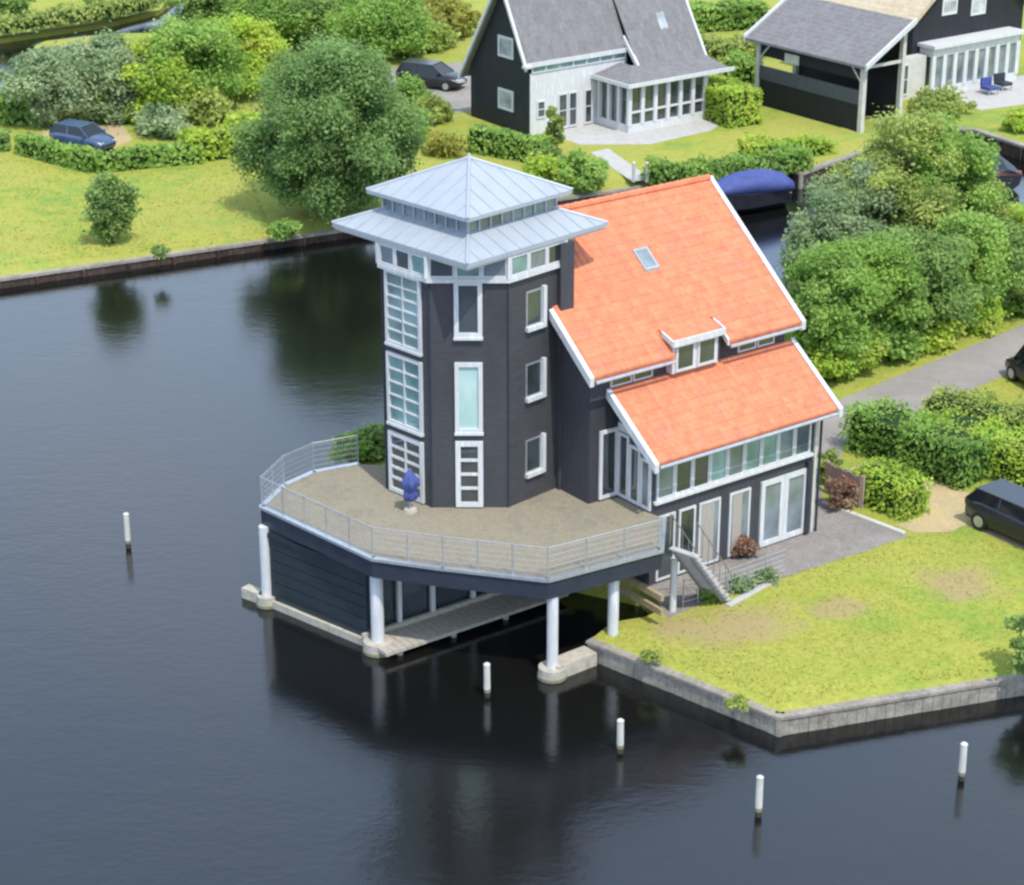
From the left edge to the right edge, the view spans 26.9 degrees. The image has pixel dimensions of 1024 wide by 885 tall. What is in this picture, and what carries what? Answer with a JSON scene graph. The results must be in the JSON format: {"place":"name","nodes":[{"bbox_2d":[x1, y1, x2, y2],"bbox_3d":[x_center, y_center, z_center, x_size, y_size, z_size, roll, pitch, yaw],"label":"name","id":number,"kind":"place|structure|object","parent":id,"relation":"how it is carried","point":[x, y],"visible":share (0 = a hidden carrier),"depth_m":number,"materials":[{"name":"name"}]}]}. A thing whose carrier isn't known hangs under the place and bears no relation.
{"place":"outdoors","nodes":[
{"label":"outdoors","id":0,"kind":"place"},
{"bbox_2d":[0,0,166,43],"bbox_3d":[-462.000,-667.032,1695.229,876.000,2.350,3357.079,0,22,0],"label":"ground","id":1,"kind":"structure","parent":0,"point":[40,5],"depth_m":152.23,"materials":[{"name":"plant"}]},
{"bbox_2d":[0,0,160,35],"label":"reed bed","id":2,"kind":"object","parent":1,"relation":"on","point":[75,14],"visible":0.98,"depth_m":149.92,"materials":[{"name":"green plant"}]},
{"bbox_2d":[0,170,650,275],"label":"bank","id":3,"kind":"structure","parent":0,"point":[615,181],"depth_m":102.25,"materials":[{"name":"plant"}]},
{"bbox_2d":[264,217,303,240],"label":"shrub","id":4,"kind":"object","parent":3,"relation":"on","point":[286,229],"visible":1,"depth_m":102.22,"materials":[{"name":"green plant"}]},
{"bbox_2d":[213,24,450,235],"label":"shade tree","id":5,"kind":"object","parent":3,"relation":"on","point":[324,97],"visible":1,"depth_m":102.53,"materials":[{"name":"green plant"}]},
{"bbox_2d":[554,146,609,192],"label":"shrub","id":6,"kind":"object","parent":3,"relation":"on","point":[587,173],"visible":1,"depth_m":110.55,"materials":[{"name":"green plant"}]},
{"bbox_2d":[0,2,1023,884],"bbox_3d":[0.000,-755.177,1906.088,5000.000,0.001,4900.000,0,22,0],"label":"water","id":7,"kind":"structure","parent":0,"point":[176,708],"depth_m":62.25,"materials":[{"name":"liquid"}]},
{"bbox_2d":[241,434,731,683],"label":"raised deck","id":8,"kind":"structure","parent":7,"relation":"in","point":[353,547],"depth_m":65.95,"materials":[{"name":"concrete"}]},
{"bbox_2d":[267,532,369,629],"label":"boathouse door","id":9,"kind":"structure","parent":8,"relation":"in","point":[311,578],"depth_m":66.50,"materials":[{"name":"wood"}]},
{"bbox_2d":[716,169,794,213],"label":"motor boat","id":10,"kind":"object","parent":7,"relation":"on","point":[751,190],"visible":0.68,"depth_m":108.73,"materials":[{"name":"blue fabric"}]},
{"bbox_2d":[969,145,1021,189],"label":"sloop","id":11,"kind":"object","parent":7,"relation":"on","point":[1011,174],"visible":0.31,"depth_m":113.24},
{"bbox_2d":[0,0,1023,259],"bbox_3d":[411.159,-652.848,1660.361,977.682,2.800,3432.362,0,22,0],"label":"ground","id":12,"kind":"structure","parent":0,"point":[720,140],"depth_m":113.61,"materials":[{"name":"plant"}]},
{"bbox_2d":[0,31,96,128],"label":"broadleaf tree","id":13,"kind":"object","parent":12,"relation":"on","point":[37,79],"visible":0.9,"depth_m":121.07,"materials":[{"name":"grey plant"}]},
{"bbox_2d":[0,92,126,127],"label":"hedge","id":14,"kind":"object","parent":12,"relation":"on","point":[20,118],"visible":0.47,"depth_m":122.68,"materials":[{"name":"green plant"}]},
{"bbox_2d":[39,124,132,151],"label":"parking bay","id":15,"kind":"object","parent":12,"relation":"on","point":[123,136],"visible":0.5,"depth_m":121.26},
{"bbox_2d":[49,119,115,149],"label":"parked car","id":16,"kind":"object","parent":15,"relation":"on","point":[81,133],"visible":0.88,"depth_m":117.22,"materials":[{"name":"blue paint"}]},
{"bbox_2d":[13,131,204,173],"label":"hedge","id":17,"kind":"object","parent":12,"relation":"on","point":[88,159],"visible":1,"depth_m":114.36,"materials":[{"name":"green plant"}]},
{"bbox_2d":[75,170,143,245],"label":"young tree","id":18,"kind":"object","parent":12,"relation":"on","point":[112,211],"visible":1,"depth_m":100.67,"materials":[{"name":"green plant"}]},
{"bbox_2d":[50,20,175,133],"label":"broadleaf tree","id":19,"kind":"object","parent":12,"relation":"on","point":[106,53],"visible":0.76,"depth_m":122.20,"materials":[{"name":"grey plant"}]},
{"bbox_2d":[92,35,208,123],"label":"broadleaf tree","id":20,"kind":"object","parent":12,"relation":"on","point":[163,95],"visible":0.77,"depth_m":122.34,"materials":[{"name":"green plant"}]},
{"bbox_2d":[131,102,193,138],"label":"shrub","id":21,"kind":"object","parent":12,"relation":"on","point":[151,126],"visible":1,"depth_m":120.13,"materials":[{"name":"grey plant"}]},
{"bbox_2d":[0,160,330,263],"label":"grass","id":22,"kind":"structure","parent":12,"relation":"on","point":[136,205],"depth_m":106.87,"materials":[{"name":"plant"}]},
{"bbox_2d":[129,13,256,106],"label":"broadleaf tree","id":23,"kind":"object","parent":12,"relation":"on","point":[207,46],"visible":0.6,"depth_m":123.94,"materials":[{"name":"green plant"}]},
{"bbox_2d":[155,0,231,22],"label":"broadleaf tree","id":24,"kind":"object","parent":12,"relation":"on","point":[211,8],"visible":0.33,"depth_m":145.73,"materials":[{"name":"green plant"}]},
{"bbox_2d":[171,81,237,126],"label":"shrub","id":25,"kind":"object","parent":12,"relation":"on","point":[209,107],"visible":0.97,"depth_m":122.66,"materials":[{"name":"green plant"}]},
{"bbox_2d":[175,122,248,162],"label":"hedge","id":26,"kind":"object","parent":12,"relation":"on","point":[213,149],"visible":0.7,"depth_m":115.67,"materials":[{"name":"green plant"}]},
{"bbox_2d":[194,7,292,99],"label":"broadleaf tree","id":27,"kind":"object","parent":12,"relation":"on","point":[259,39],"visible":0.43,"depth_m":128.13,"materials":[{"name":"green plant"}]},
{"bbox_2d":[221,0,326,48],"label":"broadleaf tree","id":28,"kind":"object","parent":12,"relation":"on","point":[262,9],"visible":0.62,"depth_m":140.06,"materials":[{"name":"green plant"}]},
{"bbox_2d":[275,0,381,45],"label":"broadleaf tree","id":29,"kind":"object","parent":12,"relation":"on","point":[327,6],"visible":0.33,"depth_m":139.45,"materials":[{"name":"green plant"}]},
{"bbox_2d":[0,179,718,288],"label":"quay wall","id":30,"kind":"structure","parent":12,"relation":"on","point":[112,266],"depth_m":101.88,"materials":[{"name":"concrete"}]},
{"bbox_2d":[317,0,442,59],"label":"broadleaf tree","id":31,"kind":"object","parent":12,"relation":"on","point":[403,25],"visible":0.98,"depth_m":136.96,"materials":[{"name":"green plant"}]},
{"bbox_2d":[389,72,438,104],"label":"shrub","id":32,"kind":"object","parent":12,"relation":"on","point":[413,86],"visible":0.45,"depth_m":125.09,"materials":[{"name":"green plant"}]},
{"bbox_2d":[386,62,470,113],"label":"drive","id":33,"kind":"structure","parent":12,"relation":"on","point":[459,98],"depth_m":130.30,"materials":[{"name":"concrete"}]},
{"bbox_2d":[395,58,466,91],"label":"parked car","id":34,"kind":"object","parent":33,"relation":"on","point":[443,76],"visible":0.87,"depth_m":131.07,"materials":[{"name":"black paint"}]},
{"bbox_2d":[413,91,455,124],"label":"shrub","id":35,"kind":"object","parent":12,"relation":"on","point":[444,113],"visible":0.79,"depth_m":123.15,"materials":[{"name":"green plant"}]},
{"bbox_2d":[407,20,467,52],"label":"shrub","id":36,"kind":"object","parent":12,"relation":"on","point":[447,37],"visible":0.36,"depth_m":140.93,"materials":[{"name":"green plant"}]},
{"bbox_2d":[422,128,470,157],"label":"shrub","id":37,"kind":"object","parent":12,"relation":"on","point":[440,144],"visible":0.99,"depth_m":116.33,"materials":[{"name":"green plant"}]},
{"bbox_2d":[424,0,480,37],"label":"shrub","id":38,"kind":"object","parent":12,"relation":"on","point":[457,16],"visible":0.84,"depth_m":144.53,"materials":[{"name":"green plant"}]},
{"bbox_2d":[465,124,554,161],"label":"hedge","id":39,"kind":"object","parent":12,"relation":"on","point":[503,143],"visible":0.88,"depth_m":115.95,"materials":[{"name":"green plant"}]},
{"bbox_2d":[518,151,566,184],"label":"shrub","id":40,"kind":"object","parent":12,"relation":"on","point":[541,166],"visible":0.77,"depth_m":110.75,"materials":[{"name":"green plant"}]},
{"bbox_2d":[543,105,566,147],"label":"shrub","id":41,"kind":"object","parent":12,"relation":"on","point":[556,124],"visible":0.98,"depth_m":117.12,"materials":[{"name":"green plant"}]},
{"bbox_2d":[455,0,734,134],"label":"gabled house","id":42,"kind":"structure","parent":12,"relation":"on","point":[628,66],"depth_m":121.98,"materials":[{"name":"white paint"}]},
{"bbox_2d":[640,142,817,184],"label":"hedge","id":43,"kind":"object","parent":12,"relation":"on","point":[792,160],"visible":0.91,"depth_m":112.57,"materials":[{"name":"green plant"}]},
{"bbox_2d":[689,0,770,33],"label":"hedge","id":44,"kind":"object","parent":12,"relation":"on","point":[727,15],"visible":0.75,"depth_m":147.14,"materials":[{"name":"green plant"}]},
{"bbox_2d":[701,29,765,60],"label":"hedge","id":45,"kind":"object","parent":12,"relation":"on","point":[717,48],"visible":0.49,"depth_m":139.00,"materials":[{"name":"green plant"}]},
{"bbox_2d":[704,75,763,128],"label":"hedge","id":46,"kind":"object","parent":12,"relation":"on","point":[730,102],"visible":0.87,"depth_m":122.66,"materials":[{"name":"green plant"}]},
{"bbox_2d":[720,49,763,82],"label":"hedge","id":47,"kind":"object","parent":12,"relation":"on","point":[744,63],"visible":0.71,"depth_m":133.00,"materials":[{"name":"green plant"}]},
{"bbox_2d":[736,131,838,156],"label":"hedge","id":48,"kind":"object","parent":12,"relation":"on","point":[820,145],"visible":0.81,"depth_m":116.53,"materials":[{"name":"green plant"}]},
{"bbox_2d":[743,0,917,132],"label":"carport","id":49,"kind":"object","parent":12,"relation":"on","point":[848,63],"visible":0.88,"depth_m":123.61,"materials":[{"name":"black wood"}]},
{"bbox_2d":[787,141,901,188],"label":"quay wall","id":50,"kind":"structure","parent":12,"relation":"on","point":[799,177],"depth_m":114.47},
{"bbox_2d":[824,0,1023,99],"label":"thatched house","id":51,"kind":"structure","parent":12,"relation":"on","point":[965,44],"depth_m":130.29,"materials":[{"name":"white paint"}]},
{"bbox_2d":[903,79,977,118],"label":"shrub","id":52,"kind":"object","parent":12,"relation":"on","point":[939,99],"visible":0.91,"depth_m":124.45,"materials":[{"name":"green plant"}]},
{"bbox_2d":[952,126,1023,161],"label":"quay wall","id":53,"kind":"structure","parent":12,"relation":"on","point":[1009,147],"depth_m":120.00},
{"bbox_2d":[591,149,644,180],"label":"path","id":54,"kind":"structure","parent":0,"point":[619,164],"depth_m":115.06,"materials":[{"name":"concrete"}]},
{"bbox_2d":[563,119,719,144],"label":"terrace","id":55,"kind":"structure","parent":0,"point":[594,134],"depth_m":121.26,"materials":[{"name":"stone"}]},
{"bbox_2d":[346,303,1023,700],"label":"garden ground","id":56,"kind":"structure","parent":0,"point":[770,625],"depth_m":66.33,"materials":[{"name":"plant"}]},
{"bbox_2d":[325,427,381,464],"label":"shrub","id":57,"kind":"object","parent":56,"relation":"on","point":[365,448],"visible":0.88,"depth_m":77.03,"materials":[{"name":"green plant"}]},
{"bbox_2d":[357,419,384,462],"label":"shrub","id":58,"kind":"object","parent":56,"relation":"on","point":[376,435],"visible":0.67,"depth_m":77.34,"materials":[{"name":"green plant"}]},
{"bbox_2d":[331,153,842,585],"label":"waterside house","id":59,"kind":"structure","parent":56,"relation":"on","point":[633,347],"depth_m":67.10,"materials":[{"name":"black wood"}]},
{"bbox_2d":[384,270,422,356],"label":"window","id":60,"kind":"structure","parent":59,"relation":"in","point":[402,294],"depth_m":65.71,"materials":[{"name":"glass"}]},
{"bbox_2d":[386,350,423,436],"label":"window","id":61,"kind":"structure","parent":59,"relation":"in","point":[404,375],"depth_m":66.73,"materials":[{"name":"white paint"}]},
{"bbox_2d":[388,429,424,503],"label":"tower door","id":62,"kind":"structure","parent":59,"relation":"in","point":[405,452],"depth_m":67.60,"materials":[{"name":"white paint"}]},
{"bbox_2d":[453,283,482,339],"bbox_3d":[-1.330,-3.998,64.820,0.900,1.880,0.140,0,22,0],"label":"window","id":63,"kind":"structure","parent":59,"relation":"in","point":[467,296],"depth_m":64.83,"materials":[{"name":"white paint"}]},
{"bbox_2d":[454,362,483,435],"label":"window","id":64,"kind":"structure","parent":59,"relation":"in","point":[468,375],"depth_m":65.94,"materials":[{"name":"glass"}]},
{"bbox_2d":[455,441,482,506],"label":"tower door","id":65,"kind":"structure","parent":59,"relation":"in","point":[468,454],"depth_m":66.86,"materials":[{"name":"white paint"}]},
{"bbox_2d":[525,432,545,478],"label":"window","id":66,"kind":"structure","parent":59,"relation":"in","point":[535,448],"depth_m":67.57,"materials":[{"name":"metal"}]},
{"bbox_2d":[525,285,546,332],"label":"window","id":67,"kind":"structure","parent":59,"relation":"in","point":[536,299],"depth_m":65.69,"materials":[{"name":"metal"}]},
{"bbox_2d":[525,357,546,402],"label":"window","id":68,"kind":"structure","parent":59,"relation":"in","point":[536,372],"depth_m":66.58,"materials":[{"name":"metal"}]},
{"bbox_2d":[598,426,618,499],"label":"window","id":69,"kind":"structure","parent":59,"relation":"in","point":[608,438],"depth_m":67.47,"materials":[{"name":"white paint"}]},
{"bbox_2d":[617,431,629,499],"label":"window","id":70,"kind":"structure","parent":59,"relation":"in","point":[623,439],"depth_m":67.52,"materials":[{"name":"white paint"}]},
{"bbox_2d":[628,444,641,505],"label":"terrace door","id":71,"kind":"structure","parent":59,"relation":"in","point":[634,453],"depth_m":67.15,"materials":[{"name":"white paint"}]},
{"bbox_2d":[655,511,675,581],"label":"window","id":72,"kind":"structure","parent":59,"relation":"in","point":[664,573],"depth_m":67.93,"materials":[{"name":"white paint"}]},
{"bbox_2d":[656,465,675,500],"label":"window","id":73,"kind":"structure","parent":59,"relation":"in","point":[665,479],"depth_m":66.93,"materials":[{"name":"glass"}]},
{"bbox_2d":[677,505,695,574],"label":"window","id":74,"kind":"structure","parent":59,"relation":"in","point":[686,516],"depth_m":68.15,"materials":[{"name":"white paint"}]},
{"bbox_2d":[697,497,720,564],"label":"window","id":75,"kind":"structure","parent":59,"relation":"in","point":[717,510],"depth_m":68.80,"materials":[{"name":"white paint"}]},
{"bbox_2d":[727,487,750,556],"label":"window","id":76,"kind":"structure","parent":59,"relation":"in","point":[746,499],"depth_m":69.47,"materials":[{"name":"white paint"}]},
{"bbox_2d":[758,475,785,546],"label":"garden door","id":77,"kind":"structure","parent":59,"relation":"in","point":[772,491],"depth_m":70.29,"materials":[{"name":"white paint"}]},
{"bbox_2d":[782,468,806,539],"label":"garden door","id":78,"kind":"structure","parent":59,"relation":"in","point":[795,482],"depth_m":70.86,"materials":[{"name":"white paint"}]},
{"bbox_2d":[785,340,849,378],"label":"shrub","id":79,"kind":"object","parent":56,"relation":"on","point":[826,363],"visible":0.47,"depth_m":83.68,"materials":[{"name":"green plant"}]},
{"bbox_2d":[774,187,889,290],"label":"wayside tree","id":80,"kind":"object","parent":56,"relation":"on","point":[836,216],"visible":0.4,"depth_m":90.31,"materials":[{"name":"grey plant"}]},
{"bbox_2d":[778,232,896,378],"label":"wayside tree","id":81,"kind":"object","parent":56,"relation":"on","point":[840,305],"visible":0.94,"depth_m":83.42,"materials":[{"name":"green plant"}]},
{"bbox_2d":[824,474,859,511],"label":"shrub","id":82,"kind":"object","parent":56,"relation":"on","point":[842,496],"visible":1,"depth_m":73.00,"materials":[{"name":"brown plant"}]},
{"bbox_2d":[824,460,865,508],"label":"timber screen","id":83,"kind":"object","parent":56,"relation":"on","point":[832,471],"visible":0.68,"depth_m":73.61,"materials":[{"name":"brown wood"}]},
{"bbox_2d":[790,156,913,232],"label":"wayside tree","id":84,"kind":"object","parent":56,"relation":"on","point":[877,201],"visible":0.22,"depth_m":91.78,"materials":[{"name":"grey plant"}]},
{"bbox_2d":[830,224,942,356],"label":"wayside tree","id":85,"kind":"object","parent":56,"relation":"on","point":[885,256],"visible":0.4,"depth_m":85.33,"materials":[{"name":"green plant"}]},
{"bbox_2d":[849,455,934,523],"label":"hedge","id":86,"kind":"object","parent":56,"relation":"on","point":[891,492],"visible":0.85,"depth_m":72.91,"materials":[{"name":"green plant"}]},
{"bbox_2d":[818,103,974,233],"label":"wayside tree","id":87,"kind":"object","parent":56,"relation":"on","point":[919,205],"visible":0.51,"depth_m":91.30,"materials":[{"name":"green plant"}]},
{"bbox_2d":[838,391,1000,490],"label":"hedge","id":88,"kind":"object","parent":56,"relation":"on","point":[950,457],"visible":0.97,"depth_m":76.06,"materials":[{"name":"green plant"}]},
{"bbox_2d":[825,309,1023,393],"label":"verge","id":89,"kind":"structure","parent":56,"relation":"on","point":[882,368],"depth_m":86.39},
{"bbox_2d":[826,333,886,382],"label":"shrub","id":90,"kind":"object","parent":89,"relation":"on","point":[873,355],"visible":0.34,"depth_m":84.64,"materials":[{"name":"green plant"}]},
{"bbox_2d":[875,313,927,363],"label":"shrub","id":91,"kind":"object","parent":89,"relation":"on","point":[907,346],"visible":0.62,"depth_m":86.17,"materials":[{"name":"green plant"}]},
{"bbox_2d":[962,294,1016,337],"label":"shrub","id":92,"kind":"object","parent":89,"relation":"on","point":[992,316],"visible":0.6,"depth_m":89.66,"materials":[{"name":"green plant"}]},
{"bbox_2d":[869,217,1005,334],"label":"wayside tree","id":93,"kind":"object","parent":56,"relation":"on","point":[944,285],"visible":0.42,"depth_m":86.83,"materials":[{"name":"green plant"}]},
{"bbox_2d":[913,309,969,354],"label":"shrub","id":94,"kind":"object","parent":56,"relation":"on","point":[939,339],"visible":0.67,"depth_m":87.54,"materials":[{"name":"green plant"}]},
{"bbox_2d":[883,108,1017,227],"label":"wayside tree","id":95,"kind":"object","parent":56,"relation":"on","point":[980,169],"visible":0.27,"depth_m":92.00,"materials":[{"name":"green plant"}]},
{"bbox_2d":[917,381,1023,430],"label":"hedge","id":96,"kind":"object","parent":56,"relation":"on","point":[942,398],"visible":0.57,"depth_m":79.32,"materials":[{"name":"green plant"}]},
{"bbox_2d":[928,204,1016,331],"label":"wayside tree","id":97,"kind":"object","parent":56,"relation":"on","point":[987,236],"visible":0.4,"depth_m":89.07,"materials":[{"name":"green plant"}]},
{"bbox_2d":[924,406,1023,486],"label":"hedge","id":98,"kind":"object","parent":56,"relation":"on","point":[1008,459],"visible":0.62,"depth_m":75.67,"materials":[{"name":"green plant"}]},
{"bbox_2d":[968,208,1023,307],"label":"wayside tree","id":99,"kind":"object","parent":56,"relation":"on","point":[1016,261],"visible":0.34,"depth_m":90.52,"materials":[{"name":"green plant"}]},
{"bbox_2d":[636,474,907,617],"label":"terrace","id":100,"kind":"structure","parent":0,"point":[837,534],"depth_m":70.39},
{"bbox_2d":[593,625,1020,711],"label":"lawn bank","id":101,"kind":"structure","parent":0,"point":[816,697],"depth_m":62.59,"materials":[{"name":"plant"}]},
{"bbox_2d":[586,637,1023,736],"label":"quay wall","id":102,"kind":"structure","parent":101,"relation":"on","point":[756,715],"depth_m":62.12,"materials":[{"name":"concrete"}]},
{"bbox_2d":[1003,612,1023,675],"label":"shrub","id":103,"kind":"object","parent":101,"relation":"on","point":[1015,622],"visible":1,"depth_m":62.21,"materials":[{"name":"green plant"}]},
{"bbox_2d":[816,324,1023,471],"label":"road","id":104,"kind":"structure","parent":0,"point":[976,365],"depth_m":85.22,"materials":[{"name":"asphalt"}]},
{"bbox_2d":[849,459,1023,549],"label":"path","id":105,"kind":"structure","parent":0,"point":[946,504],"depth_m":72.88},
{"bbox_2d":[965,478,1023,543],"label":"parked car","id":106,"kind":"object","parent":105,"relation":"on","point":[997,506],"visible":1,"depth_m":71.25,"materials":[{"name":"black paint"}]},
{"bbox_2d":[956,75,1023,109],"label":"side terrace","id":107,"kind":"structure","parent":0,"point":[1007,96],"depth_m":129.57,"materials":[{"name":"stone"}]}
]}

